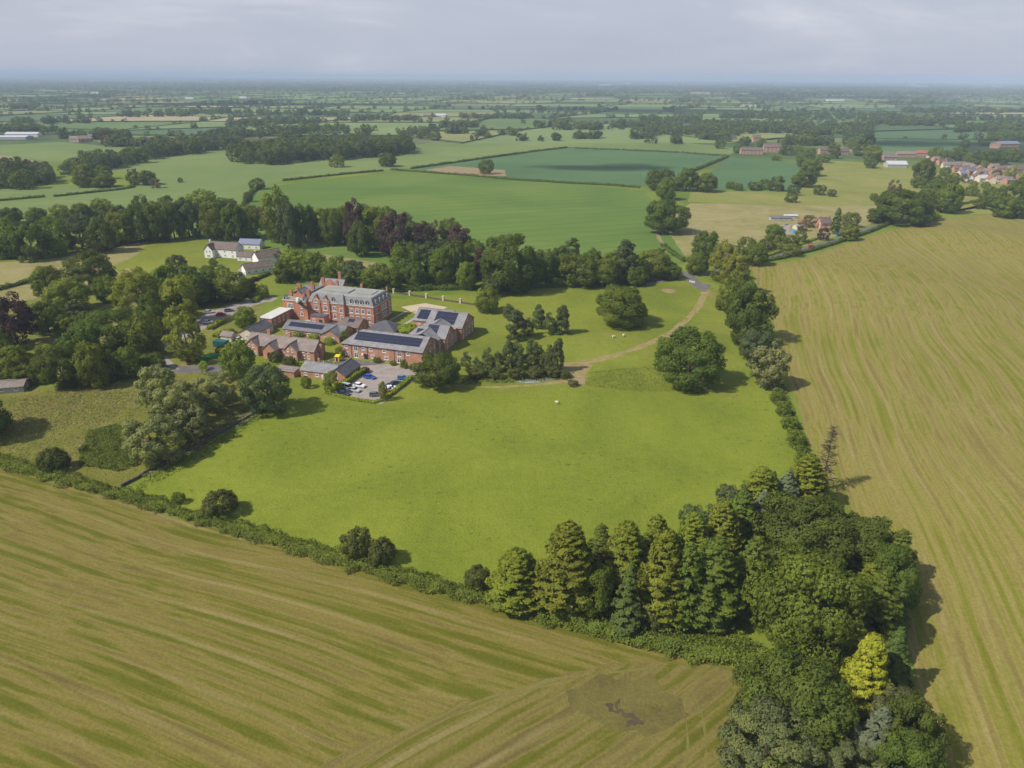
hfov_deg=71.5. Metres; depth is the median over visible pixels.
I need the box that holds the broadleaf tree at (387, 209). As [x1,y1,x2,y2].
[378,205,394,221]
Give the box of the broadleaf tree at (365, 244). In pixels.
[345,220,372,255]
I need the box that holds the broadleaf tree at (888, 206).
[875,202,898,221]
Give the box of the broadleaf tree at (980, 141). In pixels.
[977,137,989,145]
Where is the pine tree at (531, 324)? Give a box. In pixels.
[524,317,533,335]
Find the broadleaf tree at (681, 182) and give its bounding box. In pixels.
[675,167,699,190]
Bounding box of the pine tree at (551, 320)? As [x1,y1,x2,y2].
[542,312,555,334]
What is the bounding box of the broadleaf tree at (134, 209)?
[121,201,152,242]
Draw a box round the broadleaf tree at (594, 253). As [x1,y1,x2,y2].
[580,247,601,272]
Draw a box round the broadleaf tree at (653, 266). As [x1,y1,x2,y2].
[635,248,674,277]
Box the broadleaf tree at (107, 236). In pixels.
[83,216,116,251]
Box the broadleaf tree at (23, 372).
[11,363,40,382]
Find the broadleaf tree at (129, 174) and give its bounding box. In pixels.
[125,168,138,184]
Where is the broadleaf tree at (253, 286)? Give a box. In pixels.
[236,278,257,296]
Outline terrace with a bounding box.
[402,303,446,312]
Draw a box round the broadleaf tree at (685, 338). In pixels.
[653,325,727,392]
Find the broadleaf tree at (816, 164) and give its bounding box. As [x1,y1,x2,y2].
[799,158,823,175]
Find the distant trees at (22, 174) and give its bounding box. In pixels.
[0,77,1023,189]
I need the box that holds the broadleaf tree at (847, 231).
[839,224,860,240]
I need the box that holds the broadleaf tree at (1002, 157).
[992,150,1008,164]
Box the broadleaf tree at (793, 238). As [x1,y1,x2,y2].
[784,234,798,244]
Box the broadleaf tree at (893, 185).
[887,180,901,190]
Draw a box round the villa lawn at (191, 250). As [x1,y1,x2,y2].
[128,237,390,299]
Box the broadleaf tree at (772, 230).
[764,223,785,240]
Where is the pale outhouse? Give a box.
[792,224,803,229]
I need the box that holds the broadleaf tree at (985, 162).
[979,160,989,166]
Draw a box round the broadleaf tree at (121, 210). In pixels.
[109,204,126,213]
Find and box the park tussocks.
[587,366,688,391]
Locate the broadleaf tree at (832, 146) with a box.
[827,143,840,153]
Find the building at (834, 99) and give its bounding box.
[826,99,843,100]
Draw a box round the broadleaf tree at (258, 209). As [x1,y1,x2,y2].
[254,206,267,229]
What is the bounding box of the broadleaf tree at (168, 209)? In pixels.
[157,201,187,240]
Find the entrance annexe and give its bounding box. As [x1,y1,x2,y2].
[309,313,329,322]
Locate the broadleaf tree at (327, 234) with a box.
[318,207,341,246]
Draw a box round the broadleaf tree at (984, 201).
[972,196,989,208]
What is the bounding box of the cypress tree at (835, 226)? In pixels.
[829,208,842,232]
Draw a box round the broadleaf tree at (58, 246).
[35,216,71,255]
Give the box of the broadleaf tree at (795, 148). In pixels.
[792,145,804,154]
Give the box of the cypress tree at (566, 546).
[533,519,599,615]
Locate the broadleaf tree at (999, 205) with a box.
[989,195,1020,217]
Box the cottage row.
[244,328,325,360]
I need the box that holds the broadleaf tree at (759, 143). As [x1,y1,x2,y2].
[756,138,767,146]
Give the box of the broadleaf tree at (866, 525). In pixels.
[828,512,900,575]
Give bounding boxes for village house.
[930,155,940,161]
[935,158,945,164]
[940,161,950,167]
[950,161,958,167]
[951,165,963,171]
[956,169,967,176]
[958,166,970,170]
[962,162,973,165]
[962,176,972,182]
[966,168,975,174]
[974,174,987,182]
[976,165,983,169]
[985,175,996,183]
[987,163,999,167]
[994,165,1007,171]
[995,175,1007,182]
[1001,176,1014,184]
[1009,166,1022,172]
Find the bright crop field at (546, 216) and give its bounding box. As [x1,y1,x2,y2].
[174,171,686,279]
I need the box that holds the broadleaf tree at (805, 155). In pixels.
[796,152,815,166]
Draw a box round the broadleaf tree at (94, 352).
[68,340,109,388]
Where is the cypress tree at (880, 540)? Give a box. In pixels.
[854,527,885,566]
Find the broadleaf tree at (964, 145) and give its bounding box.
[959,139,970,147]
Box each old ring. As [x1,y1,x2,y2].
[659,288,679,293]
[662,289,675,292]
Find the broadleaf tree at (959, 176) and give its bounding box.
[952,173,960,180]
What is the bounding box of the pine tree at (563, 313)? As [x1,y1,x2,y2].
[552,305,569,334]
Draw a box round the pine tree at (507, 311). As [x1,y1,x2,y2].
[502,303,513,317]
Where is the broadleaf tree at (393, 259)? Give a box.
[388,241,422,280]
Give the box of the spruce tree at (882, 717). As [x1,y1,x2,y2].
[848,705,897,767]
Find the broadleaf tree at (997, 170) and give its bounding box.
[991,169,1002,174]
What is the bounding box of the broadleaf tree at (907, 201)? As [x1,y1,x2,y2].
[874,188,935,225]
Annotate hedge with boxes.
[0,194,44,200]
[0,278,32,289]
[53,185,135,196]
[95,236,165,251]
[141,349,169,355]
[207,318,226,329]
[211,327,234,337]
[239,183,260,205]
[251,294,264,302]
[253,271,271,280]
[282,169,383,180]
[323,391,383,402]
[334,368,365,391]
[379,274,670,292]
[381,374,413,397]
[391,168,640,187]
[410,146,566,168]
[575,147,725,155]
[660,242,685,261]
[694,154,728,170]
[753,221,892,263]
[763,381,829,487]
[768,236,818,255]
[904,199,974,212]
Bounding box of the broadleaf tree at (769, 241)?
[759,237,773,250]
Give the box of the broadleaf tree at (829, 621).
[740,541,874,671]
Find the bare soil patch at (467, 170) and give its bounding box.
[428,166,505,175]
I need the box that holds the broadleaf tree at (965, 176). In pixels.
[961,174,970,182]
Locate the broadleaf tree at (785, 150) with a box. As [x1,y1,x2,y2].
[778,145,792,154]
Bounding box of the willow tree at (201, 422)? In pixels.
[168,399,209,443]
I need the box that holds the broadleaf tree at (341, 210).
[332,205,350,243]
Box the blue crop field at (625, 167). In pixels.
[415,148,720,186]
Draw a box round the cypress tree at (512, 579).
[485,546,545,615]
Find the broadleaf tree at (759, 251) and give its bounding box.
[745,242,768,265]
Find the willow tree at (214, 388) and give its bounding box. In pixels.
[185,368,238,412]
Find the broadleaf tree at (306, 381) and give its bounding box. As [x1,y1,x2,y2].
[300,376,311,388]
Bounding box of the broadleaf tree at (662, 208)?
[643,199,691,233]
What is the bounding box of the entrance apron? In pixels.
[682,272,710,291]
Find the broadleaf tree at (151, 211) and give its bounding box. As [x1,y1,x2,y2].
[141,202,167,241]
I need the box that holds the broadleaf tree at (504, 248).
[478,233,539,293]
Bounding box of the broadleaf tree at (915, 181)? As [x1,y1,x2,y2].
[910,175,926,187]
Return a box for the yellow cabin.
[334,354,340,361]
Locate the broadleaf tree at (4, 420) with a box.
[0,400,13,429]
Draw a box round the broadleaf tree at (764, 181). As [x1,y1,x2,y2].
[758,178,770,189]
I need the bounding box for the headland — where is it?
[320,662,742,767]
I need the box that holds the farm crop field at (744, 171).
[702,157,801,189]
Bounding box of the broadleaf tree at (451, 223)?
[437,217,458,241]
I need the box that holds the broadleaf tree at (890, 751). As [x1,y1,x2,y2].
[867,724,938,767]
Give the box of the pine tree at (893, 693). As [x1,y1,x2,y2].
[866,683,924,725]
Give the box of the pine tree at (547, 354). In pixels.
[542,344,556,368]
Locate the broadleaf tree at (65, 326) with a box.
[51,313,80,335]
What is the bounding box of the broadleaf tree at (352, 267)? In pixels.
[341,259,367,287]
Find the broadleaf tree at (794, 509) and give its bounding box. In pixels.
[771,490,797,534]
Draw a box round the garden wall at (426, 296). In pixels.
[392,288,475,305]
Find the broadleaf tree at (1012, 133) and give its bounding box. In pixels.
[1005,131,1020,140]
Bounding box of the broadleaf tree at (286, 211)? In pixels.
[274,200,304,248]
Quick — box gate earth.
[706,287,718,299]
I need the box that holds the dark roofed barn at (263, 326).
[238,319,273,339]
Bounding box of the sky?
[0,0,1023,83]
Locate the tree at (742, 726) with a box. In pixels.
[715,693,826,767]
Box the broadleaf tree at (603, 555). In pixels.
[598,535,624,565]
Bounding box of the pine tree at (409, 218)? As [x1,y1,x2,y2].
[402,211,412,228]
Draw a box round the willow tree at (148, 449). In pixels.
[121,413,185,468]
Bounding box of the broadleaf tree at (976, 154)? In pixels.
[970,150,988,164]
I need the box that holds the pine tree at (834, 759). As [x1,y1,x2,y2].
[819,736,888,767]
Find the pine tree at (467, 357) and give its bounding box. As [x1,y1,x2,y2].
[460,351,471,371]
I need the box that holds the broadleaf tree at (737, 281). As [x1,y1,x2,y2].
[723,275,755,311]
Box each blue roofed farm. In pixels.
[989,142,999,147]
[996,141,1019,146]
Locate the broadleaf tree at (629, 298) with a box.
[595,283,647,328]
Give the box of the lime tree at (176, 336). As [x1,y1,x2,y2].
[160,310,206,361]
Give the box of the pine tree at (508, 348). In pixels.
[500,338,516,370]
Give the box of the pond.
[515,379,539,382]
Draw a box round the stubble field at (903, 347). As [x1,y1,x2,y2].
[749,214,1023,767]
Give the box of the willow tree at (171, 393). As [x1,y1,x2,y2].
[145,378,208,432]
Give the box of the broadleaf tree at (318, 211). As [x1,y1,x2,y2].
[312,207,331,241]
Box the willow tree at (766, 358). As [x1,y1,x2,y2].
[745,341,792,386]
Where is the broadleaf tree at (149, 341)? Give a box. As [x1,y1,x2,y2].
[122,308,165,354]
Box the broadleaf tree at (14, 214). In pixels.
[0,207,23,221]
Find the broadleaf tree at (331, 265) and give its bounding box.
[319,256,346,278]
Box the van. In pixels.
[343,382,354,388]
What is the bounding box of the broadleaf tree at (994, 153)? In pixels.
[980,150,999,162]
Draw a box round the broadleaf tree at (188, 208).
[173,199,201,237]
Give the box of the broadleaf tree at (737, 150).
[733,144,741,152]
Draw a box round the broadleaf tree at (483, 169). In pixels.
[478,159,494,173]
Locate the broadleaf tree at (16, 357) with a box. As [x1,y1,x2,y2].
[0,344,33,379]
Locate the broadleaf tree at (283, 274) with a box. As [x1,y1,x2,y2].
[272,262,293,282]
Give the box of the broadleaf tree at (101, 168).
[93,164,113,175]
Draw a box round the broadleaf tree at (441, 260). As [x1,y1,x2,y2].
[428,246,453,284]
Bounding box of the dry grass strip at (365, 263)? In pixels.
[322,254,386,268]
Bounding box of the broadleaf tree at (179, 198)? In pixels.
[175,197,188,203]
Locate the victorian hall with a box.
[282,272,391,325]
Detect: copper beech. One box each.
[0,290,38,345]
[96,129,116,143]
[342,197,368,250]
[374,210,415,256]
[412,220,434,245]
[445,224,471,245]
[471,248,483,279]
[817,228,830,239]
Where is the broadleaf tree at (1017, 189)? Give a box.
[999,180,1023,206]
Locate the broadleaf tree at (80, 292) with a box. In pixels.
[38,277,92,313]
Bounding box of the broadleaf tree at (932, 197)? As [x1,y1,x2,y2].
[906,192,936,218]
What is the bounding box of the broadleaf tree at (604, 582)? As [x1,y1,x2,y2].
[570,560,614,618]
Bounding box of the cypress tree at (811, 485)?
[785,453,830,507]
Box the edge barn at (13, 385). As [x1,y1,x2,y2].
[0,378,31,393]
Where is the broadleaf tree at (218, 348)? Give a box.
[214,344,224,353]
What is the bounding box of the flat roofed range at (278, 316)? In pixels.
[259,307,292,327]
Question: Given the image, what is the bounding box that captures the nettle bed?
[78,423,138,470]
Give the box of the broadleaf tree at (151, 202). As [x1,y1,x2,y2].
[141,200,161,209]
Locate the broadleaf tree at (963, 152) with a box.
[950,147,967,160]
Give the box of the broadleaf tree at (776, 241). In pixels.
[773,235,789,249]
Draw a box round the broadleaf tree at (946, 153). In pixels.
[940,150,958,161]
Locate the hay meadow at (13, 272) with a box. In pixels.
[0,238,147,301]
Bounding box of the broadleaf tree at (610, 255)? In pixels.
[601,250,620,265]
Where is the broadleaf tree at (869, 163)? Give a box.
[864,157,878,167]
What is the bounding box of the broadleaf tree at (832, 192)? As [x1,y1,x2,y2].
[827,189,836,196]
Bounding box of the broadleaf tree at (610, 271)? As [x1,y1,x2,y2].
[590,258,620,285]
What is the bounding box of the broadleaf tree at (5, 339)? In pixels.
[0,325,13,356]
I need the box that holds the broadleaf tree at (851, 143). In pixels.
[844,139,858,148]
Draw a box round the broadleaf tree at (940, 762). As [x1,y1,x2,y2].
[897,737,950,767]
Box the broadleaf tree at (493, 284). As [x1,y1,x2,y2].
[483,279,500,295]
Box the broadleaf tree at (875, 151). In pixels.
[862,144,882,161]
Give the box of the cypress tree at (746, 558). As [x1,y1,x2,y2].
[721,534,774,621]
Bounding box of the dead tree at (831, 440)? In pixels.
[814,425,839,490]
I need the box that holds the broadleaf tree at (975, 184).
[968,180,978,186]
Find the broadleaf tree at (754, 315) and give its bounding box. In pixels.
[724,283,779,343]
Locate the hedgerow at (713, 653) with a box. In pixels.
[517,600,765,670]
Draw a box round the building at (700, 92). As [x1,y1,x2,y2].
[690,92,709,93]
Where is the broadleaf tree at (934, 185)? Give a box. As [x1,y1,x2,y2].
[920,179,943,196]
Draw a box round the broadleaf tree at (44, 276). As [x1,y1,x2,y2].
[27,265,62,298]
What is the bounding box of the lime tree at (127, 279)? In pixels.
[106,266,166,321]
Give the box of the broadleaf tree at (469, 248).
[463,238,486,271]
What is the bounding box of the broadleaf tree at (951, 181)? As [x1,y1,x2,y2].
[945,179,958,184]
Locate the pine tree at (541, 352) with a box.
[535,345,545,367]
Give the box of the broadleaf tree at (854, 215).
[841,212,861,226]
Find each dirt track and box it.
[447,363,591,387]
[570,290,708,366]
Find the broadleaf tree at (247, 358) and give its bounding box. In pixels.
[218,338,255,381]
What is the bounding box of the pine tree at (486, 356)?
[481,347,493,372]
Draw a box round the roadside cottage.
[815,215,831,228]
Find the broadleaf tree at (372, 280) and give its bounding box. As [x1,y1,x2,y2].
[360,263,390,289]
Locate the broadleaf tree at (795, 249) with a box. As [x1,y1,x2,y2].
[782,243,801,256]
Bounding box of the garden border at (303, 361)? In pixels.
[259,354,343,369]
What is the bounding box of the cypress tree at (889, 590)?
[843,569,907,652]
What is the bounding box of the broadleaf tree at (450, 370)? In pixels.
[409,350,461,386]
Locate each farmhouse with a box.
[69,135,77,141]
[76,135,92,142]
[725,134,736,139]
[739,146,763,154]
[752,135,760,141]
[763,142,780,152]
[817,146,831,153]
[839,147,849,154]
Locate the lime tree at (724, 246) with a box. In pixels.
[708,239,735,280]
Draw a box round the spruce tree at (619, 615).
[606,561,647,636]
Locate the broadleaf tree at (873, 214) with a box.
[866,208,886,222]
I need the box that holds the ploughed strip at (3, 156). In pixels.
[0,155,33,162]
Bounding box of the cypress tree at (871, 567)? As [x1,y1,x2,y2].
[845,561,880,607]
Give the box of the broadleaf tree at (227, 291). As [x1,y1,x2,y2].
[212,271,251,301]
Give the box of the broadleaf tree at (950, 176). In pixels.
[942,174,959,184]
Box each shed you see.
[219,330,237,341]
[278,364,299,377]
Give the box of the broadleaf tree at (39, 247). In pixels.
[7,221,49,262]
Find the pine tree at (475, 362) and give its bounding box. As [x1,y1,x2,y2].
[472,356,481,368]
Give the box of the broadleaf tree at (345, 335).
[340,330,347,341]
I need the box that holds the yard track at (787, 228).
[780,224,791,234]
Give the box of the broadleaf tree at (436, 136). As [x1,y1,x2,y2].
[430,131,441,140]
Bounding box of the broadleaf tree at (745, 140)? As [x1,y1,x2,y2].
[737,136,751,145]
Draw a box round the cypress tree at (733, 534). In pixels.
[703,499,745,560]
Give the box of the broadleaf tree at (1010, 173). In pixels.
[1004,167,1017,178]
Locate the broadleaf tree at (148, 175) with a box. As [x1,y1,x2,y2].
[136,170,155,184]
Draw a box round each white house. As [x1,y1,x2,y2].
[203,239,243,258]
[236,251,252,261]
[238,238,264,249]
[241,260,273,274]
[252,248,282,262]
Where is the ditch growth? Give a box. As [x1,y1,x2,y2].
[768,383,810,473]
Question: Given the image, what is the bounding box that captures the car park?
[331,364,421,403]
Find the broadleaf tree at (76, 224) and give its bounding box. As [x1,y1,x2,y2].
[61,215,95,251]
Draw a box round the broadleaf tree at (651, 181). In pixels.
[645,168,674,187]
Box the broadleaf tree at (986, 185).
[981,181,990,187]
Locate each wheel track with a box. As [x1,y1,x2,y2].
[352,675,567,767]
[364,680,574,767]
[600,667,728,673]
[673,691,688,767]
[689,690,707,767]
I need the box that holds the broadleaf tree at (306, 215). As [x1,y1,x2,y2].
[290,203,318,242]
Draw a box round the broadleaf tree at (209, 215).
[198,201,229,238]
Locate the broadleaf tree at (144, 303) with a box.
[133,297,166,333]
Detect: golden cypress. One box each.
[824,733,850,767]
[839,632,890,719]
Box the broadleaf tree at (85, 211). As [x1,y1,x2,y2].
[69,202,94,220]
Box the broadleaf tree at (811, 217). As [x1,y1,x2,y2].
[803,215,816,227]
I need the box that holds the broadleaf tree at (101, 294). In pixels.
[90,273,121,303]
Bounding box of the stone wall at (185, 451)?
[120,413,252,486]
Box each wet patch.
[605,703,644,724]
[615,698,621,710]
[626,717,638,726]
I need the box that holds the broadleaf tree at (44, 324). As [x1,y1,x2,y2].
[29,298,64,334]
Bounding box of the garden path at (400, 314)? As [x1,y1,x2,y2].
[388,311,407,320]
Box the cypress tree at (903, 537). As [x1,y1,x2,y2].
[885,528,920,584]
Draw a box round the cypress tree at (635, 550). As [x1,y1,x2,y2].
[598,519,648,598]
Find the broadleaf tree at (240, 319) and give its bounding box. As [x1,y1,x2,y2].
[230,306,256,328]
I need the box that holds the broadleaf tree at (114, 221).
[103,212,134,244]
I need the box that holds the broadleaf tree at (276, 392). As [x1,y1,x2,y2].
[236,362,292,414]
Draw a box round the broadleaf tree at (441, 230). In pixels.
[431,219,444,243]
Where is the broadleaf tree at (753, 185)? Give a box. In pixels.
[747,181,760,190]
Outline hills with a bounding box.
[0,74,230,78]
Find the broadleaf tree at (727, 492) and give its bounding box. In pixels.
[715,483,752,520]
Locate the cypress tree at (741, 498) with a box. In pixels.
[721,490,759,549]
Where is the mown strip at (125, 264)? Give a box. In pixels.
[113,250,152,271]
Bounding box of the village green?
[898,169,1022,214]
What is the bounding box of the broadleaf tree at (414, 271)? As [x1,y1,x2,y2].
[401,261,427,286]
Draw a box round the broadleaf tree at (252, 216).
[238,204,264,237]
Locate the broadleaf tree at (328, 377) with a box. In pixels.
[322,370,340,392]
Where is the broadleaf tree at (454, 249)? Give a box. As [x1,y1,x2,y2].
[442,238,469,280]
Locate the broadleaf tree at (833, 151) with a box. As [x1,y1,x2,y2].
[830,147,841,158]
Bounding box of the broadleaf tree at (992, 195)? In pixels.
[979,187,1005,206]
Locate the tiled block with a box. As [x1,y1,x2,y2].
[335,316,368,333]
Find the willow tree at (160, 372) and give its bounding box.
[133,363,176,407]
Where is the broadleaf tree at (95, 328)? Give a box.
[67,309,140,353]
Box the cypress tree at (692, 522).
[677,511,710,568]
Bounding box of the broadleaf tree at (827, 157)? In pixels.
[816,153,832,162]
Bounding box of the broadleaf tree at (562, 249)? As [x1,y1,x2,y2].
[552,245,574,277]
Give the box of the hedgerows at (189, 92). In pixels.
[0,82,1023,142]
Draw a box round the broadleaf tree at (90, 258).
[59,249,117,293]
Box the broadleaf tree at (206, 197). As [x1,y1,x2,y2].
[185,188,223,218]
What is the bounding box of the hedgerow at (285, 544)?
[0,452,499,612]
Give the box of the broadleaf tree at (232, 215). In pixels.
[218,204,248,241]
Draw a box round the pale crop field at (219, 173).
[0,142,739,233]
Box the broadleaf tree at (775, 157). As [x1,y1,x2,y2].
[771,155,781,160]
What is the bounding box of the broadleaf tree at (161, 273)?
[148,263,180,307]
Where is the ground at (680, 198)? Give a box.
[0,78,1023,767]
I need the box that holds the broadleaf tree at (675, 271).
[661,262,682,279]
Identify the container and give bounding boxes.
[212,339,228,346]
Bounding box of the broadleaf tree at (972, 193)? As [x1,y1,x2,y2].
[964,186,979,195]
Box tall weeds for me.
[482,597,763,665]
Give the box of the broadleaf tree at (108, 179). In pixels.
[89,174,116,187]
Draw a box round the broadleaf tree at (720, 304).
[715,280,738,311]
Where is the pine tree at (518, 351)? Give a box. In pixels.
[510,340,523,366]
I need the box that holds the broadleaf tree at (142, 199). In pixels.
[131,194,146,207]
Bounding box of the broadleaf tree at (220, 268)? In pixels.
[214,265,231,278]
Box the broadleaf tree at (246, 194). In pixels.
[243,191,252,201]
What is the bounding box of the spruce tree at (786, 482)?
[776,470,800,509]
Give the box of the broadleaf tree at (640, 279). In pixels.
[623,264,648,285]
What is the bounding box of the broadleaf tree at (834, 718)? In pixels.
[731,645,859,752]
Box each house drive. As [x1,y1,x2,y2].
[126,365,300,373]
[153,297,277,370]
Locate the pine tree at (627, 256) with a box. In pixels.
[612,239,638,284]
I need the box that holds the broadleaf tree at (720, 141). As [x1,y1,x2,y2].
[714,139,726,148]
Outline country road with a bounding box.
[642,198,1017,285]
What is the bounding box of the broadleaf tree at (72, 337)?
[53,330,92,368]
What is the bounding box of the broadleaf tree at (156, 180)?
[149,178,161,187]
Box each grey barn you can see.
[769,216,791,220]
[783,214,797,217]
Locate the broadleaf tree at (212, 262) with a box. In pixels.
[208,257,217,265]
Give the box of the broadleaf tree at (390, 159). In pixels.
[377,152,397,165]
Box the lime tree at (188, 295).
[158,274,200,319]
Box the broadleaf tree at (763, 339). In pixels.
[738,327,774,361]
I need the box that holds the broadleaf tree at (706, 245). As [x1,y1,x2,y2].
[691,230,718,258]
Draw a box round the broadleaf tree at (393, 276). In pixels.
[380,267,403,289]
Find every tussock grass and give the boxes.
[2,387,134,438]
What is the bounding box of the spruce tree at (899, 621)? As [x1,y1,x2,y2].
[875,607,909,657]
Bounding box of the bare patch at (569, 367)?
[563,362,589,387]
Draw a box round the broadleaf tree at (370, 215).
[358,205,386,248]
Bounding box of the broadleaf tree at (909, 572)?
[867,543,923,609]
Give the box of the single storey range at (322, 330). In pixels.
[282,319,353,342]
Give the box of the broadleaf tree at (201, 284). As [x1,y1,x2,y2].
[174,265,211,304]
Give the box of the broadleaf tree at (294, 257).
[279,247,312,278]
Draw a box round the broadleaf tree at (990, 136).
[987,131,1004,140]
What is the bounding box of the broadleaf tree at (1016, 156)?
[1004,148,1023,161]
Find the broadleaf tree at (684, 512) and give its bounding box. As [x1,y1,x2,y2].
[678,503,720,535]
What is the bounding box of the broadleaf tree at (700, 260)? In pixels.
[685,251,708,274]
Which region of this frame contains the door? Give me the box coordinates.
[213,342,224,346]
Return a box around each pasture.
[0,142,122,162]
[0,186,120,198]
[121,359,827,639]
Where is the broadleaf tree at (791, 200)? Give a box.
[784,193,798,202]
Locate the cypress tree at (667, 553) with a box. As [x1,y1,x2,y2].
[635,527,690,629]
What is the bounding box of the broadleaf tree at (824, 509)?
[748,490,860,575]
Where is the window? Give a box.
[287,303,293,308]
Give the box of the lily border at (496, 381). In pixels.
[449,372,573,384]
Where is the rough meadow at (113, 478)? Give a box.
[0,373,269,486]
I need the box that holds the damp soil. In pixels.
[566,672,688,736]
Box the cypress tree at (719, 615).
[687,536,745,633]
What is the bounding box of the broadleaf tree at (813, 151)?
[804,147,816,156]
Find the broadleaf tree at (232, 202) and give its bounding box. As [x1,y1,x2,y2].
[220,198,236,208]
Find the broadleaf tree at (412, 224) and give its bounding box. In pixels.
[404,220,423,244]
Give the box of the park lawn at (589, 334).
[237,279,757,419]
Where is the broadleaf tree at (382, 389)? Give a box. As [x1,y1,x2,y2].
[378,381,387,400]
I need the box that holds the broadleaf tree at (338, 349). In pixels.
[335,346,343,354]
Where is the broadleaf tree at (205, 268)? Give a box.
[198,265,217,276]
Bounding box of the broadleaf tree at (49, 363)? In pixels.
[28,343,83,388]
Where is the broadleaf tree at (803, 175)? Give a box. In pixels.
[791,170,817,187]
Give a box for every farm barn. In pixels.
[881,154,897,159]
[883,161,907,167]
[895,151,916,156]
[915,150,928,155]
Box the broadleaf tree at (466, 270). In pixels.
[455,261,477,289]
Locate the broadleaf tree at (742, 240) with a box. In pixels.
[734,236,756,255]
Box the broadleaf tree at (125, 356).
[113,345,146,377]
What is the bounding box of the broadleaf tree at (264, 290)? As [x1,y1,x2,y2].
[256,284,269,298]
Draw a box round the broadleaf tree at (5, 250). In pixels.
[0,215,23,259]
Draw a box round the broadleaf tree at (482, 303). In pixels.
[473,284,500,313]
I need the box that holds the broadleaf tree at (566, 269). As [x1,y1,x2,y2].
[558,251,599,286]
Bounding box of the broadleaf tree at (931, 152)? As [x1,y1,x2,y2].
[928,146,943,158]
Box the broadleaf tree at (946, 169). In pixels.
[939,167,951,175]
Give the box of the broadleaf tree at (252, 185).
[248,178,264,188]
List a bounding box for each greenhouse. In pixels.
[0,135,33,139]
[4,132,41,136]
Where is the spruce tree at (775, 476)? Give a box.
[770,471,778,483]
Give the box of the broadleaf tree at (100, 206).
[89,198,114,217]
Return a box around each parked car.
[202,319,213,323]
[204,310,213,313]
[216,312,225,315]
[224,308,233,311]
[337,390,349,395]
[348,386,360,392]
[353,382,365,387]
[363,373,375,378]
[369,391,381,396]
[385,382,397,385]
[397,375,408,379]
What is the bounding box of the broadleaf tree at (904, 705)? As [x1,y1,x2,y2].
[878,690,951,767]
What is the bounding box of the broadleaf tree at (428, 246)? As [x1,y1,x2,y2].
[409,241,440,281]
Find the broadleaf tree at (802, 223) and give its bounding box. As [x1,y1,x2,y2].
[796,221,808,230]
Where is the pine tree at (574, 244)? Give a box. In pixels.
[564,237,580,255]
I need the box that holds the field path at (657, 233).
[654,229,666,251]
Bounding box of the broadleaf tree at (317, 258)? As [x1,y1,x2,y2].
[298,251,329,280]
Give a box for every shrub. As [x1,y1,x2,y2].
[34,343,50,351]
[34,446,70,472]
[78,445,86,453]
[140,352,166,369]
[170,492,185,503]
[198,360,207,370]
[200,488,240,518]
[268,351,281,362]
[282,356,296,365]
[307,334,318,338]
[323,337,332,344]
[339,526,371,560]
[367,536,397,566]
[373,357,381,362]
[389,360,396,365]
[398,323,416,333]
[400,359,407,368]
[463,564,490,590]
[467,366,486,378]
[488,367,503,379]
[507,367,525,379]
[526,365,546,378]
[544,365,563,377]
[559,369,570,378]
[567,379,578,386]
[641,597,671,631]
[725,181,733,188]
[732,183,742,190]
[770,392,783,402]
[775,403,791,416]
[782,416,799,428]
[789,431,805,445]
[795,451,810,459]
[869,193,877,200]
[931,211,942,220]
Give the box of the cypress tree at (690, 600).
[663,540,704,632]
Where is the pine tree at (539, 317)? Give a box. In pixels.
[532,304,545,329]
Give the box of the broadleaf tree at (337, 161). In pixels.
[328,154,344,166]
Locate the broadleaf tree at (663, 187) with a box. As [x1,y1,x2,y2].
[655,179,676,199]
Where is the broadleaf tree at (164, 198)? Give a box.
[156,195,172,207]
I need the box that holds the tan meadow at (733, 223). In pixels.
[666,203,876,263]
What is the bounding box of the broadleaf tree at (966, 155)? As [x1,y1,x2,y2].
[963,152,973,162]
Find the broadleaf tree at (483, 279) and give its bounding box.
[482,266,503,290]
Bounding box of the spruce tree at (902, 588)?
[884,580,911,631]
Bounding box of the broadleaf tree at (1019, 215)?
[1010,199,1023,218]
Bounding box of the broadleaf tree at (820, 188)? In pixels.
[813,185,826,194]
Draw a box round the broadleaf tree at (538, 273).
[515,258,543,288]
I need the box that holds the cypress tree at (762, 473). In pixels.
[732,465,780,507]
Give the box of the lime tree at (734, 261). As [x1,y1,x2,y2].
[719,252,750,287]
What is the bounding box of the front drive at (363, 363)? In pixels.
[321,358,385,365]
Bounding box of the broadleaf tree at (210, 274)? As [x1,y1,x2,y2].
[199,270,216,278]
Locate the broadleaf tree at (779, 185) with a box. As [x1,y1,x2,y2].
[768,176,784,190]
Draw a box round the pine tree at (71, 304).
[64,300,89,319]
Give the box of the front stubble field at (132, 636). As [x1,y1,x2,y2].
[0,467,754,767]
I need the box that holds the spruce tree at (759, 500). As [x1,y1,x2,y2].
[744,489,780,543]
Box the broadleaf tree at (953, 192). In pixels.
[933,183,965,212]
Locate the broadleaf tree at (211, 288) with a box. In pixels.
[205,278,222,301]
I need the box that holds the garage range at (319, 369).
[300,357,360,381]
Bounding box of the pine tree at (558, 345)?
[550,338,564,367]
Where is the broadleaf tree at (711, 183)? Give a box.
[694,172,717,191]
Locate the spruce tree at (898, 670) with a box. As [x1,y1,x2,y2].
[871,626,914,690]
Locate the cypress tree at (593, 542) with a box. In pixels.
[587,523,607,563]
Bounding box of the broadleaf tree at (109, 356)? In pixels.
[96,349,123,382]
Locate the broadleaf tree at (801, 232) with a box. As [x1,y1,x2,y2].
[793,229,807,241]
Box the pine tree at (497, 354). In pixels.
[492,351,503,371]
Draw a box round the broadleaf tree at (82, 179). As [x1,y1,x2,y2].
[70,164,95,187]
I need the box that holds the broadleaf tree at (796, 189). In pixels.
[787,184,801,193]
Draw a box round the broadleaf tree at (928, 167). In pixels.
[911,158,936,185]
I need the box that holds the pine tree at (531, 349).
[523,337,539,368]
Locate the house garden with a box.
[294,298,480,371]
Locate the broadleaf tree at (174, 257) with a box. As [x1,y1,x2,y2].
[165,254,187,269]

